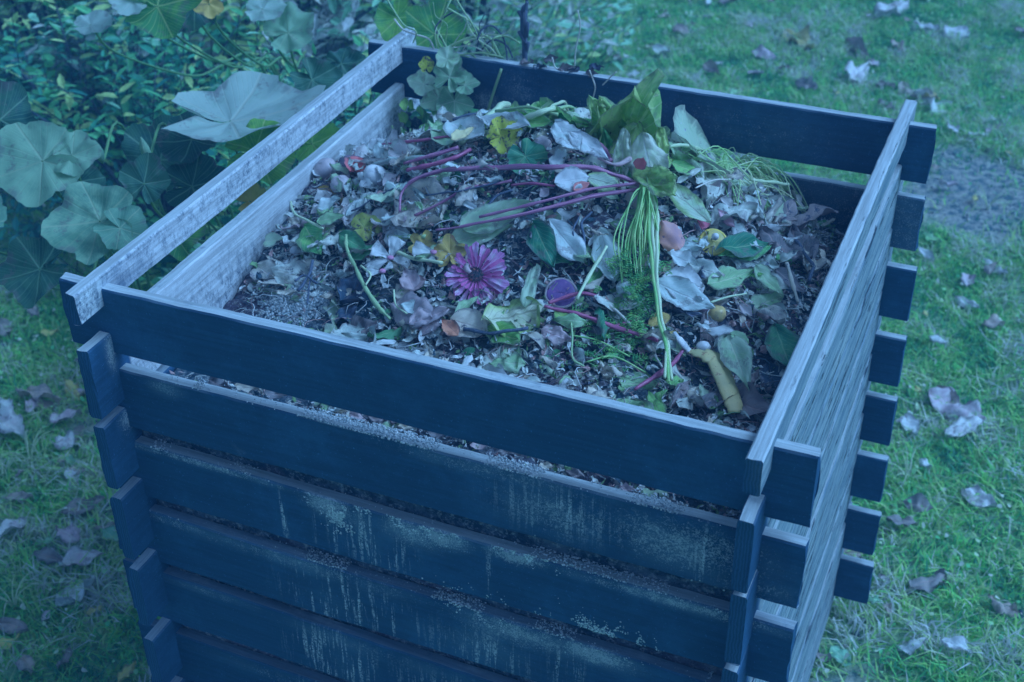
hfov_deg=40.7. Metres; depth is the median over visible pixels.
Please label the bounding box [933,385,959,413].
fallen leaf
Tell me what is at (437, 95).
trailing weed
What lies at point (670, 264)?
wilted leaf
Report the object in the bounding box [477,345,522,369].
wilted leaf
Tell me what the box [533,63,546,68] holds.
dead leaf
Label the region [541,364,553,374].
scrap
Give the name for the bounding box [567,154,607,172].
wilted leaf
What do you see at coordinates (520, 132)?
husk
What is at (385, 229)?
onion shell
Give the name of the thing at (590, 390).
husk
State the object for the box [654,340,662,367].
loose stem
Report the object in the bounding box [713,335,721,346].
husk
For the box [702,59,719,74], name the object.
fallen leaf
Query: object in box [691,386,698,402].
wilted leaf
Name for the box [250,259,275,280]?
leaf
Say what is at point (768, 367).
leaf
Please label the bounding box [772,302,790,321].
husk
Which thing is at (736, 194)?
scrap
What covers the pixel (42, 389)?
fallen leaf
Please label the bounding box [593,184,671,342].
dill bunch
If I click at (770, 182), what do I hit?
loose stem
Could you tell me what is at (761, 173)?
grass bunch
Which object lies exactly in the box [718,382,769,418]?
wilted leaf
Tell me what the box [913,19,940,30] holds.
fallen leaf
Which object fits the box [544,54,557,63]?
dead leaf
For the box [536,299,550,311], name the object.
scrap
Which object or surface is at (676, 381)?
scrap
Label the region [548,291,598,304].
beet stalk
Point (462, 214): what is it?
wilted leaf
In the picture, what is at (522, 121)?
leaf
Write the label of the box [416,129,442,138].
wilted leaf
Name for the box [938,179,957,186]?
fallen leaf
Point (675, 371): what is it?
husk
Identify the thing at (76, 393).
fallen leaf
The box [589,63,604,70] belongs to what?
dead leaf
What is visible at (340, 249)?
husk
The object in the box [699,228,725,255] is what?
lemon slice
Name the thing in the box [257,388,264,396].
husk
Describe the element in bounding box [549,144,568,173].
wilted leaf
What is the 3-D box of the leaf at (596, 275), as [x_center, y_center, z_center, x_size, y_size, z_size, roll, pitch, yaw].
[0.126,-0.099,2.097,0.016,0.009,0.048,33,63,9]
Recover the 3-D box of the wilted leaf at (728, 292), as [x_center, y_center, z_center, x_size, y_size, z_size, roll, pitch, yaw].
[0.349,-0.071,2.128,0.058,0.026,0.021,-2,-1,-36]
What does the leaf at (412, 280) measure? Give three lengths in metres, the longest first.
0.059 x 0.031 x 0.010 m
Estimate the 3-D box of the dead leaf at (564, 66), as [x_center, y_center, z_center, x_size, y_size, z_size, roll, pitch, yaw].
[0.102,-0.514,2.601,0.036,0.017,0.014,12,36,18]
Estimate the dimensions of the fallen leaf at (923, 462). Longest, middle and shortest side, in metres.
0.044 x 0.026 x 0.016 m
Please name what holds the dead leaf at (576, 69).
on the compost bin
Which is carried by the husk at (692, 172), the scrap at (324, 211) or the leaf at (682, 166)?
the leaf at (682, 166)
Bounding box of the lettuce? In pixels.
[586,68,677,200]
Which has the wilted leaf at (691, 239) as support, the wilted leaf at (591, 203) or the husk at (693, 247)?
the husk at (693, 247)
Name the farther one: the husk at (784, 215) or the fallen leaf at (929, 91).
the fallen leaf at (929, 91)
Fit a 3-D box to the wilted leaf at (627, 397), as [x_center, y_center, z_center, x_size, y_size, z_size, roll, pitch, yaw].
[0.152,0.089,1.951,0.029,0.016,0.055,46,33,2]
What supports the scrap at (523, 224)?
on the compost
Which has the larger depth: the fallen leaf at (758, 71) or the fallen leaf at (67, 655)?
the fallen leaf at (758, 71)
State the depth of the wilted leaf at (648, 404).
1.95 m
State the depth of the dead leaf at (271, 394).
2.01 m
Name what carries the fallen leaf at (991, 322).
on the grass at (938, 50)
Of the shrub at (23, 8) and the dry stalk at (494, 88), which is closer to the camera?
the dry stalk at (494, 88)
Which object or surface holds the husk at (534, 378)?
on the litter
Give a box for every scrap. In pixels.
[279,219,308,231]
[282,235,295,246]
[283,284,301,301]
[286,221,300,231]
[316,206,333,215]
[319,403,328,409]
[323,225,336,233]
[329,163,355,174]
[331,173,342,191]
[333,266,352,277]
[358,170,374,190]
[373,140,384,157]
[380,215,394,219]
[381,422,399,428]
[383,308,390,315]
[384,180,407,192]
[384,306,391,322]
[388,156,406,175]
[395,319,418,336]
[396,341,421,352]
[398,210,406,222]
[398,298,414,313]
[401,334,417,341]
[412,349,421,354]
[418,330,434,344]
[422,340,446,354]
[427,118,442,126]
[429,195,441,201]
[431,156,453,168]
[445,308,455,315]
[447,171,460,187]
[447,335,469,344]
[448,177,458,185]
[458,179,471,185]
[482,175,503,182]
[488,352,525,373]
[517,220,530,230]
[528,332,544,350]
[533,127,550,133]
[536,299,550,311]
[540,209,560,219]
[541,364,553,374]
[542,349,560,360]
[553,198,566,210]
[553,208,580,221]
[567,370,584,377]
[583,368,599,384]
[584,371,597,389]
[585,127,597,138]
[586,322,601,339]
[586,332,613,355]
[599,346,618,358]
[608,331,634,339]
[609,217,632,231]
[613,171,625,197]
[613,340,631,352]
[614,211,630,227]
[620,372,657,389]
[634,484,668,497]
[647,390,666,412]
[654,389,667,402]
[665,375,683,385]
[670,380,690,409]
[671,307,702,316]
[689,149,714,160]
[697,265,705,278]
[698,180,720,194]
[714,419,732,426]
[718,152,732,167]
[722,191,751,200]
[725,180,737,189]
[731,223,746,233]
[734,182,766,194]
[747,272,762,278]
[756,221,781,232]
[756,272,788,292]
[767,183,781,194]
[772,216,797,223]
[775,210,788,233]
[775,253,791,265]
[783,199,797,216]
[785,190,803,207]
[797,206,807,210]
[802,251,826,273]
[807,221,814,236]
[810,236,828,250]
[812,230,828,236]
[817,219,834,227]
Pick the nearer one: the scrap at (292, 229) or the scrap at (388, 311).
the scrap at (388, 311)
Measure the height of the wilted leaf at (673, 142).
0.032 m
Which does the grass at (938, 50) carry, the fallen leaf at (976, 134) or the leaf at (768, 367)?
the fallen leaf at (976, 134)
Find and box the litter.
[169,116,843,518]
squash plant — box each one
[0,80,150,308]
[74,0,466,122]
[118,71,338,260]
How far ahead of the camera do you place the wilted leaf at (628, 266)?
2.10 m
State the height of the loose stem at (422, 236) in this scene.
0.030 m
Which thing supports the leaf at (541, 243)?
on the compost
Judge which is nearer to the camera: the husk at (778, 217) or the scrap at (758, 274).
the scrap at (758, 274)
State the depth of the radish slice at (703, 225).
2.17 m
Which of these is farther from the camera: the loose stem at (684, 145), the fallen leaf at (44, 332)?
the fallen leaf at (44, 332)
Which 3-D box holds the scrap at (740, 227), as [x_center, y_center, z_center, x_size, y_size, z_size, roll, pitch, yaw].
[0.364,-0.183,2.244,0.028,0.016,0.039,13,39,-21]
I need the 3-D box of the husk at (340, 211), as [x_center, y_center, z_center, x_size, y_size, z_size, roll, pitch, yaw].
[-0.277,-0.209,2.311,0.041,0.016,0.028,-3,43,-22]
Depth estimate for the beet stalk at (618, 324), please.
2.06 m
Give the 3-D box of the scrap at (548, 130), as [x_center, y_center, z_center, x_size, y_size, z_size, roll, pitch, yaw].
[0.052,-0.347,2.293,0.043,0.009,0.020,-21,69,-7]
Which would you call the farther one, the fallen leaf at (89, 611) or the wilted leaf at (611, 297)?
the fallen leaf at (89, 611)
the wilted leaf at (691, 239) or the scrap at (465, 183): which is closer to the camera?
the wilted leaf at (691, 239)
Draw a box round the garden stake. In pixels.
[517,0,529,60]
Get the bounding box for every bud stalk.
[94,121,179,263]
[140,122,211,232]
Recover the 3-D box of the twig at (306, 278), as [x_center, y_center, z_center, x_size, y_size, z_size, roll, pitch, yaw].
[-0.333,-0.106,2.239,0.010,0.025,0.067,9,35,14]
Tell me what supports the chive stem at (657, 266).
hanging from the dill bunch at (644, 203)
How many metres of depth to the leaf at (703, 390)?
2.00 m
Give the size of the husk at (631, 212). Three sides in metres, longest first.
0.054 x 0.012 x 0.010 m
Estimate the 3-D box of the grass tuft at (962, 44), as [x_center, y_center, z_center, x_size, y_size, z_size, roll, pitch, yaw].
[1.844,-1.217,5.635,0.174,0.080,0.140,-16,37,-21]
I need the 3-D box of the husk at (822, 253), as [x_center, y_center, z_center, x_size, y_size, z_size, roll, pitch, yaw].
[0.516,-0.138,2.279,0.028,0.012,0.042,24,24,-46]
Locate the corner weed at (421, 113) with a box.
[391,97,436,133]
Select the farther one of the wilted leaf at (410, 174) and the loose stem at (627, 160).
the wilted leaf at (410, 174)
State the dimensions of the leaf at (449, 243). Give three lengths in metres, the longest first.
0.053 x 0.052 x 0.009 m
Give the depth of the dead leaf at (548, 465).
1.87 m
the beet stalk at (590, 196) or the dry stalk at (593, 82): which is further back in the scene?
the dry stalk at (593, 82)
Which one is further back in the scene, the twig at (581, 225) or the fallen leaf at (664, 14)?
the fallen leaf at (664, 14)
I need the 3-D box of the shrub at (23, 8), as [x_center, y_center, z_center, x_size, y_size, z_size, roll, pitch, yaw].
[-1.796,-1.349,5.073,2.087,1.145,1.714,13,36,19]
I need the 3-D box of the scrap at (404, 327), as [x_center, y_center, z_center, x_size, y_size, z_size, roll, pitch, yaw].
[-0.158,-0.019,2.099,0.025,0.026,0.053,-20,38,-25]
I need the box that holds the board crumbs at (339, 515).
[149,373,724,678]
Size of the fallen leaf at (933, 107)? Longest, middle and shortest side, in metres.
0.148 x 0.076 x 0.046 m
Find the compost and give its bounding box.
[142,129,840,681]
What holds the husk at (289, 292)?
on the compost
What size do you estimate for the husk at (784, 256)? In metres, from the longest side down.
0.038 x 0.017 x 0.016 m
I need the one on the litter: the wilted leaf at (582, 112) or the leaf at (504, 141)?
the leaf at (504, 141)
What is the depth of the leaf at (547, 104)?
2.31 m
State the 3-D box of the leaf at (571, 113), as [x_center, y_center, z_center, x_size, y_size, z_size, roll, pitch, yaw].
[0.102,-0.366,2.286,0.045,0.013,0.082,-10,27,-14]
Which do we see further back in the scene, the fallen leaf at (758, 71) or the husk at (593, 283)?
the fallen leaf at (758, 71)
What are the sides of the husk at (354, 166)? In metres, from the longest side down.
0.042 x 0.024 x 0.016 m
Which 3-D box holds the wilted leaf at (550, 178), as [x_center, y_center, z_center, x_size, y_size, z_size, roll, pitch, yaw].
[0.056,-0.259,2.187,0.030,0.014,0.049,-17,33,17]
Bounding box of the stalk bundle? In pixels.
[371,155,425,166]
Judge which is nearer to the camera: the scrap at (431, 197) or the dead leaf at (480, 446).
the dead leaf at (480, 446)
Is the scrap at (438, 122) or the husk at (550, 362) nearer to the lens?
the husk at (550, 362)
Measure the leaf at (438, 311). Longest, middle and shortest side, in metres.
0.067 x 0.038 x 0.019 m
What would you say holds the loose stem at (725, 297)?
on the litter
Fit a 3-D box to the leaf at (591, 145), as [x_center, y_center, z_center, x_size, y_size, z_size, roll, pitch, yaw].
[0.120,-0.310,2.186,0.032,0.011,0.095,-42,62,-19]
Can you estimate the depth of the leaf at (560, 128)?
2.21 m
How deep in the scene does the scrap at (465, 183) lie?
2.24 m
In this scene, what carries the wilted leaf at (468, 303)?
on the compost
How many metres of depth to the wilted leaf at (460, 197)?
2.20 m
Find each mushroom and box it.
[314,158,335,179]
[330,175,348,193]
[363,164,385,186]
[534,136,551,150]
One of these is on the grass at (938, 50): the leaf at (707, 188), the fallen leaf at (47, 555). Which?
the fallen leaf at (47, 555)
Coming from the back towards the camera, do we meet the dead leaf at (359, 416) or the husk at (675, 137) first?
the husk at (675, 137)
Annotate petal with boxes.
[633,158,646,169]
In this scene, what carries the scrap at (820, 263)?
on the compost
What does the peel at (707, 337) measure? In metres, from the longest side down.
0.089 x 0.027 x 0.015 m
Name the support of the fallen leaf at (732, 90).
on the grass at (938, 50)
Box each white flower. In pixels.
[366,235,410,268]
[366,262,393,282]
[412,240,442,259]
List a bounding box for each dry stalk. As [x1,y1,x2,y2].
[487,68,502,110]
[574,10,580,67]
[589,70,595,96]
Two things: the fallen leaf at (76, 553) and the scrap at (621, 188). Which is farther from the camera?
the fallen leaf at (76, 553)
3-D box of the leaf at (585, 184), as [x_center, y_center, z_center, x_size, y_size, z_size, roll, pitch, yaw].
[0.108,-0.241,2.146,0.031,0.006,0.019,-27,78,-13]
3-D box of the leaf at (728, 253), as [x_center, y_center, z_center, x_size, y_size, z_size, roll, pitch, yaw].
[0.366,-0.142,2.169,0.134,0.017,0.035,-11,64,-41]
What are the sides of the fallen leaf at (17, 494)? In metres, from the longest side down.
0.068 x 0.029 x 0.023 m
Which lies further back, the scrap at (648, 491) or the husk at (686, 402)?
the husk at (686, 402)
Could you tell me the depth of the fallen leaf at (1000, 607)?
3.02 m
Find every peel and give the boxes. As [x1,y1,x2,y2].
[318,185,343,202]
[672,331,742,413]
[700,311,717,349]
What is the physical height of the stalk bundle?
0.053 m
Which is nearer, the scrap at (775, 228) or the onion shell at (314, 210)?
the scrap at (775, 228)
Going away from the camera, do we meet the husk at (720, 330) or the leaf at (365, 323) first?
the husk at (720, 330)
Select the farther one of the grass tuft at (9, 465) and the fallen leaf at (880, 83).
the fallen leaf at (880, 83)
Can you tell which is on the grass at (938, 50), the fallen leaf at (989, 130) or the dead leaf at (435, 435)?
the fallen leaf at (989, 130)
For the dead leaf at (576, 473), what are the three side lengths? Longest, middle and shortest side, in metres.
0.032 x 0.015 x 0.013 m
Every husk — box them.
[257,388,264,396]
[271,288,295,295]
[275,224,296,233]
[288,216,298,224]
[289,235,300,248]
[303,258,321,267]
[307,238,331,247]
[316,282,334,291]
[320,288,351,298]
[328,407,343,411]
[332,410,346,415]
[335,242,342,253]
[338,207,353,221]
[341,331,371,339]
[343,182,352,196]
[343,260,356,271]
[345,144,355,154]
[347,157,363,170]
[351,247,371,253]
[370,339,396,344]
[378,219,392,225]
[393,228,410,237]
[405,184,425,198]
[407,324,418,334]
[414,240,438,259]
[415,201,423,211]
[417,262,424,275]
[430,327,442,342]
[436,112,457,120]
[436,166,453,180]
[442,177,450,183]
[444,161,460,167]
[453,200,476,209]
[462,354,472,365]
[474,158,497,172]
[487,238,498,247]
[517,127,525,137]
[527,375,543,381]
[533,130,545,140]
[538,355,557,367]
[548,147,573,154]
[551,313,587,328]
[558,375,571,384]
[584,275,604,288]
[586,385,612,398]
[591,228,608,235]
[591,390,606,396]
[599,360,611,379]
[602,197,614,203]
[616,277,636,295]
[619,293,626,308]
[624,186,637,207]
[628,209,659,214]
[640,338,655,353]
[642,328,676,340]
[643,334,676,349]
[665,381,674,388]
[671,128,685,142]
[671,357,690,381]
[676,168,701,183]
[676,397,692,410]
[680,240,702,252]
[681,389,704,405]
[694,322,710,328]
[699,236,709,247]
[705,324,734,335]
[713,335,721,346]
[719,222,729,230]
[721,168,744,181]
[731,297,745,322]
[734,288,748,300]
[739,410,749,418]
[750,209,765,220]
[750,239,762,248]
[750,261,774,269]
[756,254,778,270]
[766,319,775,323]
[767,206,787,222]
[771,245,781,254]
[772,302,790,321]
[773,213,782,221]
[780,250,798,262]
[782,235,802,239]
[801,226,808,235]
[819,248,831,266]
[820,218,835,225]
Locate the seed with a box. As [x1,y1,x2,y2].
[712,233,718,239]
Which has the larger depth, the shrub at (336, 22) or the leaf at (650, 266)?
the shrub at (336, 22)
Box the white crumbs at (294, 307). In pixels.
[250,243,340,326]
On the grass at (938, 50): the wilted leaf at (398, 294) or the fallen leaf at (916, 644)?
the fallen leaf at (916, 644)
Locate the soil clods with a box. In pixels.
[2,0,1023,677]
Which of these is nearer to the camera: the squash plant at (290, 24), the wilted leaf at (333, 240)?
the wilted leaf at (333, 240)
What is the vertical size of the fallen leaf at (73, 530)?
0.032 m
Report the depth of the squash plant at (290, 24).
2.89 m
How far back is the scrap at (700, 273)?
2.10 m
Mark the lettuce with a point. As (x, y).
(629, 124)
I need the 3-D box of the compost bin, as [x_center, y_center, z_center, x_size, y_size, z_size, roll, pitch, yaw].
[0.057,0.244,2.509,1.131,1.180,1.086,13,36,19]
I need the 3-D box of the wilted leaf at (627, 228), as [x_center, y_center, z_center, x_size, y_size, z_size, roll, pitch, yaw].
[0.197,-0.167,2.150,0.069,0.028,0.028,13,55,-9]
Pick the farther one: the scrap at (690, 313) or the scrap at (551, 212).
the scrap at (551, 212)
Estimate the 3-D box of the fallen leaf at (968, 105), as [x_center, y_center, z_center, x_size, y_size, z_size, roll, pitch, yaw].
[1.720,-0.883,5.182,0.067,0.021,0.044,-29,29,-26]
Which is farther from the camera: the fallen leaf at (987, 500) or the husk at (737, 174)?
the fallen leaf at (987, 500)
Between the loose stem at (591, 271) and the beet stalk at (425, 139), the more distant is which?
the beet stalk at (425, 139)
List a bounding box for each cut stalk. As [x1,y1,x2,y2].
[459,101,510,145]
[469,106,565,139]
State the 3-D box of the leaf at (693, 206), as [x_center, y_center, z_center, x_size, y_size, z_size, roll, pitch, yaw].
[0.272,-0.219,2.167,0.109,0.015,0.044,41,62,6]
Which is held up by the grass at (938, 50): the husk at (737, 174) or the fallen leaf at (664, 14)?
the fallen leaf at (664, 14)
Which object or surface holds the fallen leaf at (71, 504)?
on the grass at (938, 50)
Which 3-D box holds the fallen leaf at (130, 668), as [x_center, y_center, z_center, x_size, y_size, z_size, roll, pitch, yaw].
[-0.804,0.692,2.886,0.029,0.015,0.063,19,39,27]
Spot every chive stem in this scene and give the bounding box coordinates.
[646,181,669,382]
[650,193,672,380]
[651,194,667,378]
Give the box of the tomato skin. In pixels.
[344,156,365,171]
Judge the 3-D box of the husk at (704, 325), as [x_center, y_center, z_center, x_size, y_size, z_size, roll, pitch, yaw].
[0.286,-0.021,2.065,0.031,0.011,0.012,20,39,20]
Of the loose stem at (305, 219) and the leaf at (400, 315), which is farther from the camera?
the loose stem at (305, 219)
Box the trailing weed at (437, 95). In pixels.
[387,0,519,115]
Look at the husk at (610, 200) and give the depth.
2.15 m
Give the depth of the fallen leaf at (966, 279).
4.15 m
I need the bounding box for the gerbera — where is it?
[444,241,508,305]
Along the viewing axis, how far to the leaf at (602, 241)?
2.11 m
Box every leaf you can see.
[0,318,12,336]
[0,398,13,407]
[0,405,24,437]
[0,517,25,537]
[0,617,28,634]
[0,633,19,649]
[5,491,32,502]
[15,383,61,405]
[15,654,34,673]
[25,396,43,412]
[27,306,38,317]
[33,547,62,564]
[34,399,54,409]
[37,537,52,543]
[40,329,58,335]
[41,610,50,621]
[49,408,81,422]
[52,430,74,450]
[55,575,95,607]
[56,522,80,542]
[56,646,71,667]
[59,546,104,566]
[60,495,105,514]
[63,469,77,478]
[64,376,76,389]
[65,382,83,400]
[65,454,76,464]
[69,465,84,473]
[74,425,83,441]
[76,388,84,395]
[86,605,101,614]
[93,521,114,529]
[102,525,118,541]
[117,661,135,681]
[208,377,231,388]
[234,383,256,392]
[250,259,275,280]
[257,279,286,285]
[263,232,282,246]
[263,390,286,398]
[270,258,313,287]
[295,222,322,254]
[316,212,343,224]
[317,229,353,246]
[317,297,339,332]
[318,195,339,210]
[329,305,357,323]
[330,322,364,337]
[333,207,354,223]
[335,272,370,305]
[338,230,367,250]
[345,198,366,216]
[349,411,365,419]
[351,212,381,240]
[351,244,373,259]
[351,315,384,333]
[353,153,368,187]
[356,192,372,207]
[361,325,376,342]
[364,183,399,202]
[367,326,401,340]
[368,138,385,150]
[368,416,386,422]
[373,138,421,167]
[376,166,396,179]
[383,183,403,202]
[383,225,409,246]
[386,131,407,148]
[387,222,394,230]
[387,261,414,276]
[389,148,408,166]
[390,177,450,228]
[390,291,432,325]
[394,171,413,199]
[395,283,409,298]
[397,424,412,429]
[399,268,420,289]
[400,151,421,169]
[400,275,425,290]
[407,154,443,176]
[408,230,435,252]
[408,305,448,327]
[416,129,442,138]
[417,315,444,336]
[423,159,448,176]
[424,349,438,358]
[426,431,443,438]
[430,124,461,145]
[431,301,455,308]
[434,233,465,266]
[436,105,448,120]
[442,209,454,220]
[442,319,459,335]
[443,115,484,141]
[450,308,487,337]
[451,127,473,140]
[452,210,467,225]
[452,222,512,247]
[454,178,476,205]
[455,296,477,311]
[458,347,482,363]
[459,199,533,233]
[470,443,486,449]
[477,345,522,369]
[478,111,530,128]
[481,296,542,336]
[483,101,519,127]
[484,363,506,374]
[485,321,520,344]
[486,115,522,154]
[495,449,521,455]
[498,344,512,365]
[507,138,547,175]
[512,342,520,372]
[517,97,577,119]
[520,58,534,64]
[520,101,552,116]
[520,263,540,307]
[526,219,556,267]
[527,115,550,127]
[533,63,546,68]
[538,461,554,469]
[539,170,555,183]
[541,324,570,346]
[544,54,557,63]
[548,113,576,126]
[548,218,585,262]
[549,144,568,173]
[550,118,581,151]
[554,166,589,191]
[554,311,573,326]
[554,377,573,388]
[555,105,588,127]
[555,252,570,263]
[558,62,574,70]
[565,110,586,125]
[565,468,584,478]
[567,66,579,72]
[567,131,609,160]
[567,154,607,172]
[571,347,584,365]
[573,181,589,190]
[573,191,594,207]
[574,107,590,128]
[575,245,594,262]
[583,117,597,129]
[585,68,598,77]
[588,172,618,191]
[588,268,602,282]
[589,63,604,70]
[591,226,623,282]
[591,361,625,377]
[594,291,647,310]
[594,304,609,339]
[597,182,618,198]
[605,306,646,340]
[612,394,630,403]
[617,398,642,405]
[619,223,654,236]
[619,482,638,491]
[622,259,633,272]
[624,23,634,31]
[627,70,640,76]
[632,398,653,409]
[647,254,661,272]
[648,312,670,326]
[649,255,674,277]
[649,313,671,330]
[652,43,670,53]
[657,11,669,17]
[659,275,714,310]
[662,265,704,298]
[667,136,680,150]
[667,249,698,266]
[668,134,715,178]
[668,156,672,167]
[670,184,710,222]
[671,337,685,356]
[672,23,688,33]
[672,158,700,174]
[673,105,753,188]
[678,236,701,257]
[688,258,721,280]
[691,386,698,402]
[692,190,714,208]
[693,297,728,311]
[695,161,724,209]
[695,385,740,409]
[699,383,709,395]
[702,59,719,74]
[707,265,753,289]
[709,201,757,228]
[715,231,770,257]
[717,0,735,3]
[718,245,771,260]
[718,334,751,390]
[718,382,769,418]
[723,259,734,266]
[726,288,751,297]
[728,88,739,94]
[728,166,766,225]
[728,257,755,268]
[730,330,748,342]
[735,194,795,224]
[745,194,760,215]
[747,70,763,73]
[748,291,783,313]
[751,44,775,60]
[753,305,786,324]
[754,229,776,254]
[754,264,783,297]
[758,225,803,264]
[759,361,781,392]
[764,323,798,365]
[766,195,796,227]
[774,267,807,293]
[775,203,786,235]
[782,24,815,52]
[788,204,837,230]
[788,223,819,259]
[794,75,817,89]
[816,652,831,662]
[830,645,850,665]
[843,549,862,556]
[844,36,874,67]
[844,61,869,84]
[868,595,881,604]
[869,59,878,65]
[873,0,908,18]
[875,80,895,88]
[877,99,894,111]
[878,573,890,583]
[883,602,891,616]
[886,514,918,526]
[890,39,903,51]
[898,81,917,99]
[898,637,925,655]
[900,412,919,436]
[902,493,933,511]
[908,568,946,591]
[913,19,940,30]
[915,88,933,104]
[919,247,934,261]
[919,458,931,467]
[922,92,939,99]
[922,231,941,242]
[928,97,952,115]
[928,387,984,423]
[929,334,946,343]
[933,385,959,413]
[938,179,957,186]
[940,636,972,653]
[943,25,969,40]
[944,416,983,437]
[946,122,959,134]
[953,296,978,309]
[960,485,996,507]
[961,273,975,287]
[965,100,975,108]
[967,131,987,136]
[981,45,994,49]
[981,313,1004,328]
[983,258,1007,273]
[984,261,996,274]
[985,118,1004,123]
[985,123,999,133]
[988,593,1018,617]
[1014,26,1023,32]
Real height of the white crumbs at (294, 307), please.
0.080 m
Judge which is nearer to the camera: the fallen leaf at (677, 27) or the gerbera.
the gerbera
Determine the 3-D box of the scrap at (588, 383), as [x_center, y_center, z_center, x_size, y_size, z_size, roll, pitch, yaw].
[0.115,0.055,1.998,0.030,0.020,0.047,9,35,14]
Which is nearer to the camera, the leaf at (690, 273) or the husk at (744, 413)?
the husk at (744, 413)
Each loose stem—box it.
[290,201,323,229]
[344,234,390,319]
[360,265,371,284]
[393,289,407,313]
[396,250,442,264]
[398,234,425,238]
[570,313,584,366]
[575,245,607,299]
[597,156,631,166]
[601,297,633,327]
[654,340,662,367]
[671,143,702,150]
[695,178,730,188]
[710,293,746,302]
[750,178,789,185]
[785,262,798,302]
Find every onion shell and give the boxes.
[310,204,319,213]
[313,189,331,201]
[340,196,356,207]
[342,202,355,225]
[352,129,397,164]
[370,207,389,224]
[382,173,396,185]
[382,225,394,233]
[388,140,410,157]
[539,187,548,196]
[635,257,646,268]
[720,196,732,206]
[739,303,751,315]
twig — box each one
[294,274,317,283]
[297,259,313,291]
[306,275,312,304]
[351,188,393,211]
[426,180,499,195]
[452,113,484,120]
[463,326,528,334]
[488,189,512,203]
[553,191,573,212]
[572,217,589,265]
[580,211,592,244]
[794,239,815,282]
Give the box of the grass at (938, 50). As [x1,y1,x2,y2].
[0,0,1023,681]
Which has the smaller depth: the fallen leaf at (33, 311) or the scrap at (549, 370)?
the scrap at (549, 370)
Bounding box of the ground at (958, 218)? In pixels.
[0,0,1023,681]
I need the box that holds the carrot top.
[572,305,659,372]
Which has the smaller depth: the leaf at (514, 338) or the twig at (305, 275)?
the leaf at (514, 338)
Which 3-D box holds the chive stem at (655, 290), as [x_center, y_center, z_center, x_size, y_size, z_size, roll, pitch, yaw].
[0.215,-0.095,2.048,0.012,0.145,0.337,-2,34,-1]
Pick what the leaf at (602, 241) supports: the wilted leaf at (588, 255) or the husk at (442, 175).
the wilted leaf at (588, 255)
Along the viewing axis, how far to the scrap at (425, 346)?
2.06 m
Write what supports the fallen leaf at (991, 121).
on the grass at (938, 50)
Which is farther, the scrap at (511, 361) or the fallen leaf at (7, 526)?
the fallen leaf at (7, 526)
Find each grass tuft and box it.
[0,424,56,468]
[0,446,34,479]
[0,565,46,616]
[59,554,129,597]
[729,6,761,25]
[887,441,920,487]
[941,29,984,50]
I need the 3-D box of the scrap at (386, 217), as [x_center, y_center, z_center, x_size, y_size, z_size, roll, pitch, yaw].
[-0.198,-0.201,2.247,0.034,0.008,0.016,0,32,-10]
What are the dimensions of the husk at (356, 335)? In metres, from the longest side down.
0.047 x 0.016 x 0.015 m
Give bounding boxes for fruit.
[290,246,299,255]
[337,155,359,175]
[696,341,710,350]
[708,305,725,321]
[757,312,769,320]
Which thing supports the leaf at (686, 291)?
on the compost
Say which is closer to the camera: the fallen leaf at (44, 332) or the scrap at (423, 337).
the scrap at (423, 337)
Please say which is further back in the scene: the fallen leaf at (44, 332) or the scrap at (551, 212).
the fallen leaf at (44, 332)
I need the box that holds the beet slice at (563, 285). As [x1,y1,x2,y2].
[544,278,577,308]
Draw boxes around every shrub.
[0,0,299,174]
[0,0,368,279]
[27,0,481,187]
[135,25,477,285]
[275,0,641,72]
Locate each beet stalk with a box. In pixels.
[382,135,449,144]
[398,164,638,211]
[403,146,458,164]
[406,148,471,171]
[414,179,511,216]
[435,187,638,230]
[479,182,640,217]
[511,182,554,186]
[544,305,658,342]
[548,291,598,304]
[600,142,612,161]
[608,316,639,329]
[634,349,684,390]
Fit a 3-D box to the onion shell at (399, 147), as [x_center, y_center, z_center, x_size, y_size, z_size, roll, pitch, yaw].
[-0.192,-0.323,2.357,0.036,0.022,0.065,-47,38,-12]
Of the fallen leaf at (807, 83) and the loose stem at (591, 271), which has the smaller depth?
the loose stem at (591, 271)
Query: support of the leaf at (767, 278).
on the wilted leaf at (768, 298)
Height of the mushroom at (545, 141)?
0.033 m
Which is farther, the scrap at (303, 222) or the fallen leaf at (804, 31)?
the fallen leaf at (804, 31)
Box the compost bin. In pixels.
[59,26,936,681]
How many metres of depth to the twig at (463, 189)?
2.20 m
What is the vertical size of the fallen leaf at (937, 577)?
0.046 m
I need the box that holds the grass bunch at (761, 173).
[688,146,819,227]
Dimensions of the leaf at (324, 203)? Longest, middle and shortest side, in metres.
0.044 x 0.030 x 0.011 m
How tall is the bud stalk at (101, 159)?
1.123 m
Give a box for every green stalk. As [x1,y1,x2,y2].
[495,106,558,115]
[550,100,568,110]
[560,105,575,108]
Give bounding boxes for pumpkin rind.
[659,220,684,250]

